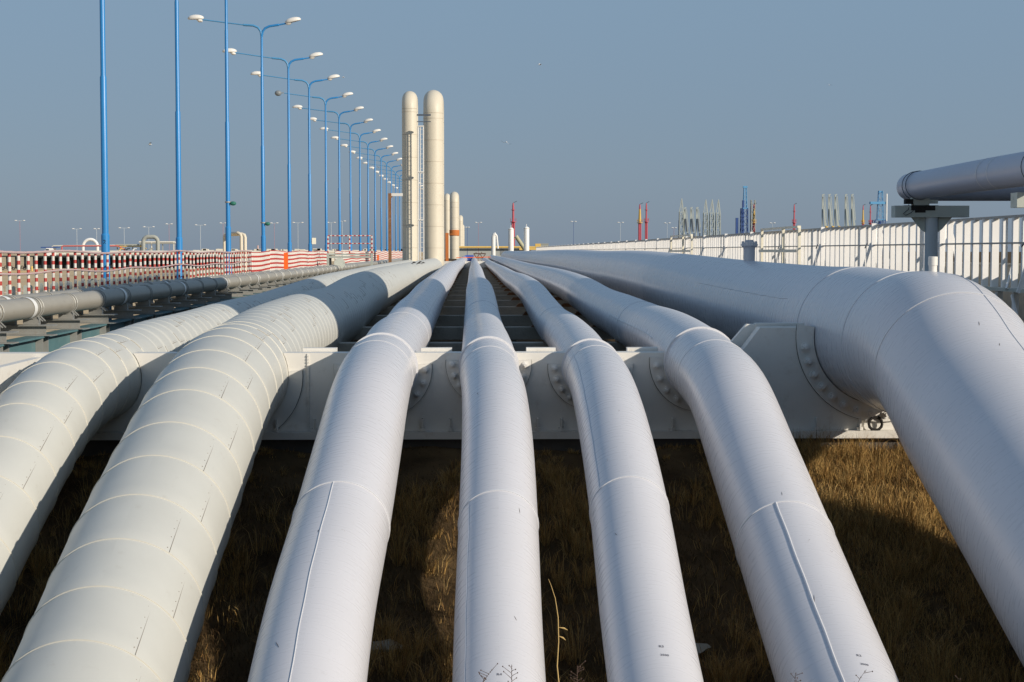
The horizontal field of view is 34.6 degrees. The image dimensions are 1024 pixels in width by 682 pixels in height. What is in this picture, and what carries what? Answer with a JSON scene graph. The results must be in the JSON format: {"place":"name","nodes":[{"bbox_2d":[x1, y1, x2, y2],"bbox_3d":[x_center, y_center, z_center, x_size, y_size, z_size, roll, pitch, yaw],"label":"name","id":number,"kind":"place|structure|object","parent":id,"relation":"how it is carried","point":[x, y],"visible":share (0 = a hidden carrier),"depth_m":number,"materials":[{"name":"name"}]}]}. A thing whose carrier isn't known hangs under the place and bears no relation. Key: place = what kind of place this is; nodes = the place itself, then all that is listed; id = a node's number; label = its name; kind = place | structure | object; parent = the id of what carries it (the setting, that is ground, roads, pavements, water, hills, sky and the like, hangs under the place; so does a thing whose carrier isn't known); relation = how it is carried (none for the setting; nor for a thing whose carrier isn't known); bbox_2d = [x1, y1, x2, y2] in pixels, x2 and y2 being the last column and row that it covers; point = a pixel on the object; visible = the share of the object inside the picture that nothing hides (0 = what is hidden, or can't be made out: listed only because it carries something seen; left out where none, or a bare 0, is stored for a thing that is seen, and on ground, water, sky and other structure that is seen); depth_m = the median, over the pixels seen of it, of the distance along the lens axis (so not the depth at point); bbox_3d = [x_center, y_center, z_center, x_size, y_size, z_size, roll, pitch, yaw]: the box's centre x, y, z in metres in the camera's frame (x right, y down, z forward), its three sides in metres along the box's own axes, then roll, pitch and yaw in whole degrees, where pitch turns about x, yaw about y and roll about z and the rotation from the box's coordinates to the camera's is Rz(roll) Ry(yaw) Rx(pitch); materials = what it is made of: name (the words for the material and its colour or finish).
{"place":"outdoors","nodes":[
{"label":"outdoors","id":0,"kind":"place"},
{"bbox_2d":[2,251,398,267],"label":"pipe corridor","id":1,"kind":"object","parent":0,"point":[49,261],"visible":0.18,"depth_m":289.00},
{"bbox_2d":[193,249,401,260],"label":"pipe embankment","id":2,"kind":"structure","parent":0,"point":[333,259],"depth_m":497.40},
{"bbox_2d":[459,246,542,247],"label":"yellow pipe","id":3,"kind":"object","parent":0,"point":[490,246],"depth_m":418.07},
{"bbox_2d":[0,252,1023,681],"bbox_3d":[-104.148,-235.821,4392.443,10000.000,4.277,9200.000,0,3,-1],"label":"ground","id":4,"kind":"structure","parent":0,"point":[420,468],"depth_m":20.33,"materials":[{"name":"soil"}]},
{"bbox_2d":[61,245,124,250],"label":"red pipe","id":5,"kind":"object","parent":4,"relation":"on","point":[88,246],"visible":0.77,"depth_m":296.68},
{"bbox_2d":[100,0,111,319],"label":"street lamp","id":6,"kind":"object","parent":4,"relation":"on","point":[105,241],"visible":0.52,"depth_m":46.14,"materials":[{"name":"metal"}]},
{"bbox_2d":[116,244,140,250],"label":"pipe gantry","id":7,"kind":"object","parent":4,"relation":"on","point":[129,245],"visible":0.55,"depth_m":297.38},
{"bbox_2d":[0,291,265,351],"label":"pipe rack girder","id":8,"kind":"object","parent":4,"relation":"on","point":[63,337],"visible":0.09,"depth_m":34.09,"materials":[{"name":"metal"}]},
{"bbox_2d":[0,331,18,343],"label":"rack crossbar","id":9,"kind":"object","parent":8,"relation":"on","point":[3,340],"visible":1,"depth_m":28.83,"materials":[{"name":"metal"}]},
{"bbox_2d":[0,259,401,327],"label":"ribbed pipe","id":10,"kind":"object","parent":9,"relation":"on","point":[28,307],"visible":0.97,"depth_m":40.24,"materials":[{"name":"metal"}]},
{"bbox_2d":[0,258,401,299],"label":"ribbed pipe","id":11,"kind":"object","parent":9,"relation":"on","point":[6,297],"visible":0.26,"depth_m":42.28,"materials":[{"name":"metal"}]},
{"bbox_2d":[0,317,57,335],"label":"rack crossbar","id":12,"kind":"object","parent":8,"relation":"on","point":[32,327],"visible":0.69,"depth_m":31.52,"materials":[{"name":"metal"}]},
{"bbox_2d":[40,311,89,328],"bbox_3d":[-9.464,-0.462,34.291,1.200,0.422,0.360,0,3,-1],"label":"rack crossbar","id":13,"kind":"object","parent":8,"relation":"on","point":[65,321],"visible":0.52,"depth_m":34.21,"materials":[{"name":"metal"}]},
{"bbox_2d":[74,308,117,323],"bbox_3d":[-9.528,-0.610,36.987,1.200,0.422,0.360,0,3,-1],"label":"rack crossbar","id":14,"kind":"object","parent":8,"relation":"on","point":[96,316],"visible":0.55,"depth_m":36.91,"materials":[{"name":"metal"}]},
{"bbox_2d":[103,303,141,318],"bbox_3d":[-9.591,-0.757,39.682,1.200,0.422,0.360,0,3,-1],"label":"rack crossbar","id":15,"kind":"object","parent":8,"relation":"on","point":[122,311],"visible":0.52,"depth_m":39.60,"materials":[{"name":"metal"}]},
{"bbox_2d":[113,300,162,313],"bbox_3d":[-9.655,-0.904,42.377,1.200,0.422,0.360,0,3,-1],"label":"rack crossbar","id":16,"kind":"object","parent":8,"relation":"on","point":[145,307],"visible":0.56,"depth_m":42.30,"materials":[{"name":"metal"}]},
{"bbox_2d":[135,298,180,310],"bbox_3d":[-9.719,-1.052,45.072,1.200,0.422,0.360,0,3,-1],"label":"rack crossbar","id":17,"kind":"object","parent":8,"relation":"on","point":[166,304],"visible":0.57,"depth_m":44.99,"materials":[{"name":"metal"}]},
{"bbox_2d":[154,294,197,306],"bbox_3d":[-9.783,-1.199,47.768,1.200,0.422,0.360,0,3,-1],"label":"rack crossbar","id":18,"kind":"object","parent":8,"relation":"on","point":[183,301],"visible":0.54,"depth_m":47.69,"materials":[{"name":"metal"}]},
{"bbox_2d":[171,292,211,303],"bbox_3d":[-9.847,-1.347,50.463,1.200,0.422,0.360,0,3,-1],"label":"rack crossbar","id":19,"kind":"object","parent":8,"relation":"on","point":[199,298],"visible":0.5,"depth_m":50.38,"materials":[{"name":"metal"}]},
{"bbox_2d":[189,290,224,301],"bbox_3d":[-9.911,-1.494,53.158,1.200,0.422,0.360,0,3,-1],"label":"rack crossbar","id":20,"kind":"object","parent":8,"relation":"on","point":[214,296],"visible":0.41,"depth_m":53.08,"materials":[{"name":"metal"}]},
{"bbox_2d":[202,289,235,298],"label":"rack crossbar","id":21,"kind":"object","parent":8,"relation":"on","point":[226,294],"visible":0.34,"depth_m":55.77,"materials":[{"name":"metal"}]},
{"bbox_2d":[216,286,246,296],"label":"rack crossbar","id":22,"kind":"object","parent":8,"relation":"on","point":[237,292],"visible":0.33,"depth_m":58.47,"materials":[{"name":"metal"}]},
{"bbox_2d":[228,285,257,294],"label":"rack crossbar","id":23,"kind":"object","parent":8,"relation":"on","point":[248,290],"visible":0.37,"depth_m":61.17,"materials":[{"name":"metal"}]},
{"bbox_2d":[141,235,159,250],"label":"pipe arch","id":24,"kind":"structure","parent":4,"relation":"on","point":[145,237],"depth_m":293.74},
{"bbox_2d":[139,241,175,250],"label":"pipe gantry","id":25,"kind":"object","parent":4,"relation":"on","point":[161,242],"visible":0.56,"depth_m":297.53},
{"bbox_2d":[174,0,182,279],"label":"street lamp","id":26,"kind":"object","parent":4,"relation":"on","point":[179,242],"visible":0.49,"depth_m":57.75,"materials":[{"name":"metal"}]},
{"bbox_2d":[0,260,412,614],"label":"insulated pipeline","id":27,"kind":"object","parent":4,"relation":"on","point":[60,407],"visible":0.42,"depth_m":20.59,"materials":[{"name":"metal"}]},
{"bbox_2d":[402,91,417,260],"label":"expansion loop","id":28,"kind":"object","parent":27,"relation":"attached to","point":[409,177],"visible":0.93,"depth_m":141.79,"materials":[{"name":"metal"}]},
{"bbox_2d":[1,258,441,681],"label":"insulated pipeline","id":29,"kind":"object","parent":4,"relation":"on","point":[130,584],"visible":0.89,"depth_m":17.15,"materials":[{"name":"metal"}]},
{"bbox_2d":[423,90,443,265],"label":"expansion loop","id":30,"kind":"object","parent":29,"relation":"attached to","point":[433,103],"visible":0.93,"depth_m":148.61,"materials":[{"name":"metal"}]},
{"bbox_2d":[225,0,235,274],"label":"street lamp","id":31,"kind":"object","parent":4,"relation":"on","point":[228,202],"visible":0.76,"depth_m":69.35,"materials":[{"name":"metal"}]},
{"bbox_2d":[223,231,242,270],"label":"portal pipe","id":32,"kind":"object","parent":4,"relation":"on","point":[241,239],"visible":0.56,"depth_m":250.62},
{"bbox_2d":[187,15,300,251],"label":"street lamp","id":33,"kind":"object","parent":4,"relation":"on","point":[200,18],"visible":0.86,"depth_m":80.88,"materials":[{"name":"metal"}]},
{"bbox_2d":[222,48,322,251],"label":"street lamp","id":34,"kind":"object","parent":4,"relation":"on","point":[232,51],"visible":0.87,"depth_m":92.49,"materials":[{"name":"metal"}]},
{"bbox_2d":[251,71,339,250],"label":"street lamp","id":35,"kind":"object","parent":4,"relation":"on","point":[313,240],"visible":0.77,"depth_m":104.19,"materials":[{"name":"metal"}]},
{"bbox_2d":[275,90,352,250],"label":"street lamp","id":36,"kind":"object","parent":4,"relation":"on","point":[279,93],"visible":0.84,"depth_m":115.77,"materials":[{"name":"metal"}]},
{"bbox_2d":[292,105,363,250],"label":"street lamp","id":37,"kind":"object","parent":4,"relation":"on","point":[299,107],"visible":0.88,"depth_m":127.43,"materials":[{"name":"metal"}]},
{"bbox_2d":[310,117,372,250],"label":"street lamp","id":38,"kind":"object","parent":4,"relation":"on","point":[314,119],"visible":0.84,"depth_m":139.06,"materials":[{"name":"metal"}]},
{"bbox_2d":[327,235,372,265],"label":"striped portal","id":39,"kind":"object","parent":4,"relation":"on","point":[349,243],"visible":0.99,"depth_m":99.60,"materials":[{"name":"red paint"}]},
{"bbox_2d":[320,127,380,250],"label":"street lamp","id":40,"kind":"object","parent":4,"relation":"on","point":[373,131],"visible":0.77,"depth_m":150.71,"materials":[{"name":"metal"}]},
{"bbox_2d":[248,256,466,681],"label":"white pipeline","id":41,"kind":"object","parent":4,"relation":"on","point":[317,622],"visible":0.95,"depth_m":16.43,"materials":[{"name":"paint"}]},
{"bbox_2d":[331,136,387,250],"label":"street lamp","id":42,"kind":"object","parent":4,"relation":"on","point":[336,138],"visible":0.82,"depth_m":162.34,"materials":[{"name":"metal"}]},
{"bbox_2d":[340,144,392,251],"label":"street lamp","id":43,"kind":"object","parent":4,"relation":"on","point":[387,147],"visible":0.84,"depth_m":173.99,"materials":[{"name":"metal"}]},
{"bbox_2d":[349,150,397,250],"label":"street lamp","id":44,"kind":"object","parent":4,"relation":"on","point":[354,152],"visible":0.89,"depth_m":185.59,"materials":[{"name":"metal"}]},
{"bbox_2d":[356,157,401,250],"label":"street lamp","id":45,"kind":"object","parent":4,"relation":"on","point":[398,159],"visible":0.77,"depth_m":197.29,"materials":[{"name":"metal"}]},
{"bbox_2d":[369,167,401,250],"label":"street lamp","id":46,"kind":"object","parent":4,"relation":"on","point":[395,211],"visible":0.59,"depth_m":220.65,"materials":[{"name":"metal"}]},
{"bbox_2d":[371,639,402,653],"bbox_3d":[-1.440,3.372,18.082,0.500,0.161,0.250,0,3,-1],"label":"debris","id":47,"kind":"object","parent":4,"relation":"on","point":[387,645],"visible":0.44,"depth_m":18.00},
{"bbox_2d":[376,171,401,250],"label":"street lamp","id":48,"kind":"object","parent":4,"relation":"on","point":[399,207],"visible":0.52,"depth_m":232.20,"materials":[{"name":"metal"}]},
{"bbox_2d":[388,193,402,262],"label":"rusty post","id":49,"kind":"object","parent":4,"relation":"on","point":[390,195],"visible":0.87,"depth_m":116.47,"materials":[{"name":"metal"}]},
{"bbox_2d":[417,114,430,260],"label":"access ladder","id":50,"kind":"object","parent":4,"relation":"on","point":[420,171],"visible":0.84,"depth_m":140.84,"materials":[{"name":"metal"}]},
{"bbox_2d":[444,193,449,257],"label":"expansion loop","id":51,"kind":"object","parent":4,"relation":"on","point":[446,212],"visible":0.76,"depth_m":323.51,"materials":[{"name":"metal"}]},
{"bbox_2d":[449,192,458,258],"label":"expansion loop","id":52,"kind":"object","parent":4,"relation":"on","point":[454,226],"visible":1,"depth_m":303.48,"materials":[{"name":"metal"}]},
{"bbox_2d":[407,288,511,294],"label":"concrete sleeper","id":53,"kind":"object","parent":4,"relation":"on","point":[506,291],"visible":0.06,"depth_m":81.71,"materials":[{"name":"concrete"}]},
{"bbox_2d":[459,215,462,245],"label":"expansion loop","id":54,"kind":"object","parent":4,"relation":"on","point":[460,230],"visible":0.66,"depth_m":478.16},
{"bbox_2d":[444,261,497,268],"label":"support girder","id":55,"kind":"object","parent":4,"relation":"on","point":[468,264],"visible":0.11,"depth_m":189.75,"materials":[{"name":"metal"}]},
{"bbox_2d":[378,303,576,314],"bbox_3d":[-1.087,-0.773,58.636,15.000,1.140,0.560,0,3,-1],"label":"concrete sleeper","id":56,"kind":"object","parent":4,"relation":"on","point":[519,309],"visible":0.08,"depth_m":58.36,"materials":[{"name":"concrete"}]},
{"bbox_2d":[389,297,566,306],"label":"concrete sleeper","id":57,"kind":"object","parent":4,"relation":"on","point":[514,301],"visible":0.09,"depth_m":66.14,"materials":[{"name":"concrete"}]},
{"bbox_2d":[399,292,557,299],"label":"concrete sleeper","id":58,"kind":"object","parent":4,"relation":"on","point":[509,295],"visible":0.09,"depth_m":73.93,"materials":[{"name":"concrete"}]},
{"bbox_2d":[451,285,506,290],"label":"concrete sleeper","id":59,"kind":"object","parent":4,"relation":"on","point":[503,287],"visible":0.06,"depth_m":89.51,"materials":[{"name":"concrete"}]},
{"bbox_2d":[337,341,625,351],"bbox_3d":[-0.543,0.482,35.677,15.000,1.140,0.560,0,3,-1],"label":"concrete sleeper","id":60,"kind":"object","parent":4,"relation":"on","point":[455,346],"visible":0.02,"depth_m":35.39,"materials":[{"name":"concrete"}]},
{"bbox_2d":[353,325,613,341],"bbox_3d":[-0.718,0.078,43.064,15.000,1.140,0.560,0,3,-1],"label":"concrete sleeper","id":61,"kind":"object","parent":4,"relation":"on","point":[515,333],"visible":0.04,"depth_m":42.78,"materials":[{"name":"concrete"}]},
{"bbox_2d":[79,438,901,456],"bbox_3d":[-0.881,1.991,24.702,18.600,1.126,0.680,0,3,-1],"label":"concrete footing","id":62,"kind":"object","parent":4,"relation":"on","point":[93,447],"depth_m":24.33,"materials":[{"name":"concrete"}]},
{"bbox_2d":[0,323,897,439],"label":"pipe support girder","id":63,"kind":"object","parent":62,"relation":"on","point":[809,395],"visible":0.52,"depth_m":24.34,"materials":[{"name":"metal"}]},
{"bbox_2d":[367,311,616,341],"bbox_3d":[-0.902,-0.347,50.850,15.000,1.140,0.560,0,3,-1],"label":"concrete sleeper","id":64,"kind":"object","parent":4,"relation":"on","point":[507,320],"visible":0.06,"depth_m":50.57,"materials":[{"name":"concrete"}]},
{"bbox_2d":[457,248,530,260],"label":"long shed","id":65,"kind":"structure","parent":4,"relation":"on","point":[472,251],"depth_m":419.32,"materials":[{"name":"metal"}]},
{"bbox_2d":[491,232,498,255],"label":"white hooped pipe","id":66,"kind":"object","parent":4,"relation":"on","point":[494,239],"visible":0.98,"depth_m":379.04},
{"bbox_2d":[452,258,545,681],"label":"white pipeline","id":67,"kind":"object","parent":4,"relation":"on","point":[498,613],"visible":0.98,"depth_m":16.66,"materials":[{"name":"paint"}]},
{"bbox_2d":[508,228,513,250],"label":"white vessel","id":68,"kind":"object","parent":4,"relation":"on","point":[510,239],"visible":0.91,"depth_m":329.03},
{"bbox_2d":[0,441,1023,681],"bbox_3d":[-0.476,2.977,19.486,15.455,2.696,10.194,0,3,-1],"label":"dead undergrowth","id":69,"kind":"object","parent":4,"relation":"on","point":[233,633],"visible":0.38,"depth_m":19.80,"materials":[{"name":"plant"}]},
{"bbox_2d":[523,224,529,250],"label":"white vessel","id":70,"kind":"object","parent":4,"relation":"on","point":[526,238],"visible":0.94,"depth_m":329.09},
{"bbox_2d":[548,579,566,681],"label":"straw stalk","id":71,"kind":"object","parent":4,"relation":"on","point":[558,635],"visible":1,"depth_m":8.20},
{"bbox_2d":[481,257,703,681],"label":"white pipeline","id":72,"kind":"object","parent":4,"relation":"on","point":[646,630],"visible":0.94,"depth_m":16.51,"materials":[{"name":"paint"}]},
{"bbox_2d":[669,234,692,254],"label":"cream gantry","id":73,"kind":"object","parent":4,"relation":"on","point":[682,250],"visible":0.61,"depth_m":114.57,"materials":[{"name":"metal"}]},
{"bbox_2d":[678,199,683,236],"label":"loading arm","id":74,"kind":"object","parent":4,"relation":"on","point":[681,207],"visible":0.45,"depth_m":599.57},
{"bbox_2d":[489,255,898,681],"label":"white pipeline","id":75,"kind":"object","parent":4,"relation":"on","point":[815,623],"visible":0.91,"depth_m":17.47,"materials":[{"name":"paint"}]},
{"bbox_2d":[695,643,710,654],"bbox_3d":[1.868,3.403,18.162,0.680,0.157,0.340,0,3,-1],"label":"debris","id":76,"kind":"object","parent":4,"relation":"on","point":[702,646],"visible":0.16,"depth_m":18.09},
{"bbox_2d":[702,200,707,235],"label":"loading arm","id":77,"kind":"object","parent":4,"relation":"on","point":[703,231],"visible":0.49,"depth_m":599.73},
{"bbox_2d":[709,199,714,234],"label":"loading arm","id":78,"kind":"object","parent":4,"relation":"on","point":[712,224],"visible":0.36,"depth_m":600.12},
{"bbox_2d":[715,200,720,234],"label":"loading arm","id":79,"kind":"object","parent":4,"relation":"on","point":[719,219],"visible":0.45,"depth_m":600.06},
{"bbox_2d":[735,186,755,233],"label":"lattice tower","id":80,"kind":"structure","parent":4,"relation":"on","point":[742,222],"depth_m":600.05,"materials":[{"name":"metal"}]},
{"bbox_2d":[501,240,1023,665],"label":"white pipeline","id":81,"kind":"object","parent":4,"relation":"on","point":[930,362],"visible":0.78,"depth_m":19.83,"materials":[{"name":"paint"}]},
{"bbox_2d":[759,226,800,264],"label":"cream gantry","id":82,"kind":"object","parent":4,"relation":"on","point":[783,250],"visible":0.61,"depth_m":77.53,"materials":[{"name":"metal"}]},
{"bbox_2d":[536,214,1023,315],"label":"slatted fence","id":83,"kind":"object","parent":4,"relation":"on","point":[856,246],"visible":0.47,"depth_m":60.46,"materials":[{"name":"metal"}]},
{"bbox_2d":[821,194,827,227],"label":"loading arm","id":84,"kind":"object","parent":4,"relation":"on","point":[823,213],"visible":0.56,"depth_m":600.85},
{"bbox_2d":[828,194,833,226],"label":"loading arm","id":85,"kind":"object","parent":4,"relation":"on","point":[829,212],"visible":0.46,"depth_m":600.91},
{"bbox_2d":[834,194,839,226],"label":"loading arm","id":86,"kind":"object","parent":4,"relation":"on","point":[836,213],"visible":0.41,"depth_m":600.98},
{"bbox_2d":[844,194,848,225],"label":"loading arm","id":87,"kind":"object","parent":4,"relation":"on","point":[846,213],"visible":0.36,"depth_m":601.10},
{"bbox_2d":[851,194,855,225],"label":"loading arm","id":88,"kind":"object","parent":4,"relation":"on","point":[852,209],"visible":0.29,"depth_m":601.09},
{"bbox_2d":[690,441,1023,681],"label":"grass","id":89,"kind":"structure","parent":4,"relation":"on","point":[891,525],"depth_m":20.25,"materials":[{"name":"plant"}]},
{"bbox_2d":[869,191,887,254],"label":"lattice tower","id":90,"kind":"structure","parent":4,"relation":"on","point":[878,202],"depth_m":600.63,"materials":[{"name":"metal"}]},
{"bbox_2d":[891,197,968,270],"bbox_3d":[8.665,-0.944,34.101,1.540,4.160,0.347,0,3,-1],"label":"pipe support","id":91,"kind":"object","parent":4,"relation":"on","point":[931,221],"visible":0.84,"depth_m":33.89,"materials":[{"name":"grey paint"}]},
{"bbox_2d":[882,260,1023,321],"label":"parapet","id":92,"kind":"structure","parent":4,"relation":"on","point":[1007,298],"depth_m":48.86,"materials":[{"name":"concrete"}]},
{"bbox_2d":[1010,192,1023,207],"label":"pipe support","id":93,"kind":"object","parent":4,"relation":"on","point":[1017,199],"visible":1,"depth_m":26.26,"materials":[{"name":"white paint"}]},
{"bbox_2d":[896,152,1023,200],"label":"elevated pipe","id":94,"kind":"object","parent":93,"relation":"on","point":[999,178],"visible":0.94,"depth_m":30.45,"materials":[{"name":"metal"}]},
{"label":"walkway","id":95,"kind":"object","parent":4,"relation":"on","visible":0},
{"bbox_2d":[2,275,157,295],"bbox_3d":[-10.935,-1.361,41.240,0.090,0.369,21.000,0,3,-1],"label":"slat guard","id":96,"kind":"object","parent":95,"relation":"on","point":[14,291],"visible":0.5,"depth_m":41.47,"materials":[{"name":"metal"}]},
{"bbox_2d":[0,250,251,295],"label":"striped barrier","id":97,"kind":"object","parent":95,"relation":"on","point":[89,270],"visible":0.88,"depth_m":44.76,"materials":[{"name":"red paint"}]},
{"bbox_2d":[251,251,269,271],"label":"striped fence panel","id":98,"kind":"object","parent":95,"relation":"on","point":[260,261],"visible":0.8,"depth_m":73.07,"materials":[{"name":"red paint"}]},
{"bbox_2d":[269,250,285,270],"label":"striped fence panel","id":99,"kind":"object","parent":95,"relation":"on","point":[276,259],"visible":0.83,"depth_m":79.12,"materials":[{"name":"red paint"}]},
{"bbox_2d":[286,251,297,268],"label":"striped fence panel","id":100,"kind":"object","parent":95,"relation":"on","point":[292,259],"visible":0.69,"depth_m":86.57,"materials":[{"name":"red paint"}]},
{"bbox_2d":[298,251,308,267],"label":"striped fence panel","id":101,"kind":"object","parent":95,"relation":"on","point":[303,259],"visible":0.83,"depth_m":91.75,"materials":[{"name":"red paint"}]},
{"bbox_2d":[308,251,319,266],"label":"striped fence panel","id":102,"kind":"object","parent":95,"relation":"on","point":[314,258],"visible":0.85,"depth_m":97.91,"materials":[{"name":"red paint"}]},
{"bbox_2d":[319,251,326,265],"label":"striped fence panel","id":103,"kind":"object","parent":95,"relation":"on","point":[323,257],"visible":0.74,"depth_m":104.40,"materials":[{"name":"red paint"}]},
{"bbox_2d":[0,0,1023,251],"label":"sky","id":104,"kind":"structure","parent":0,"point":[628,104],"materials":[{"name":"blue"}]},
{"bbox_2d":[637,203,642,239],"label":"fire monitor tower","id":105,"kind":"structure","parent":0,"point":[639,222],"depth_m":599.62,"materials":[{"name":"metal"}]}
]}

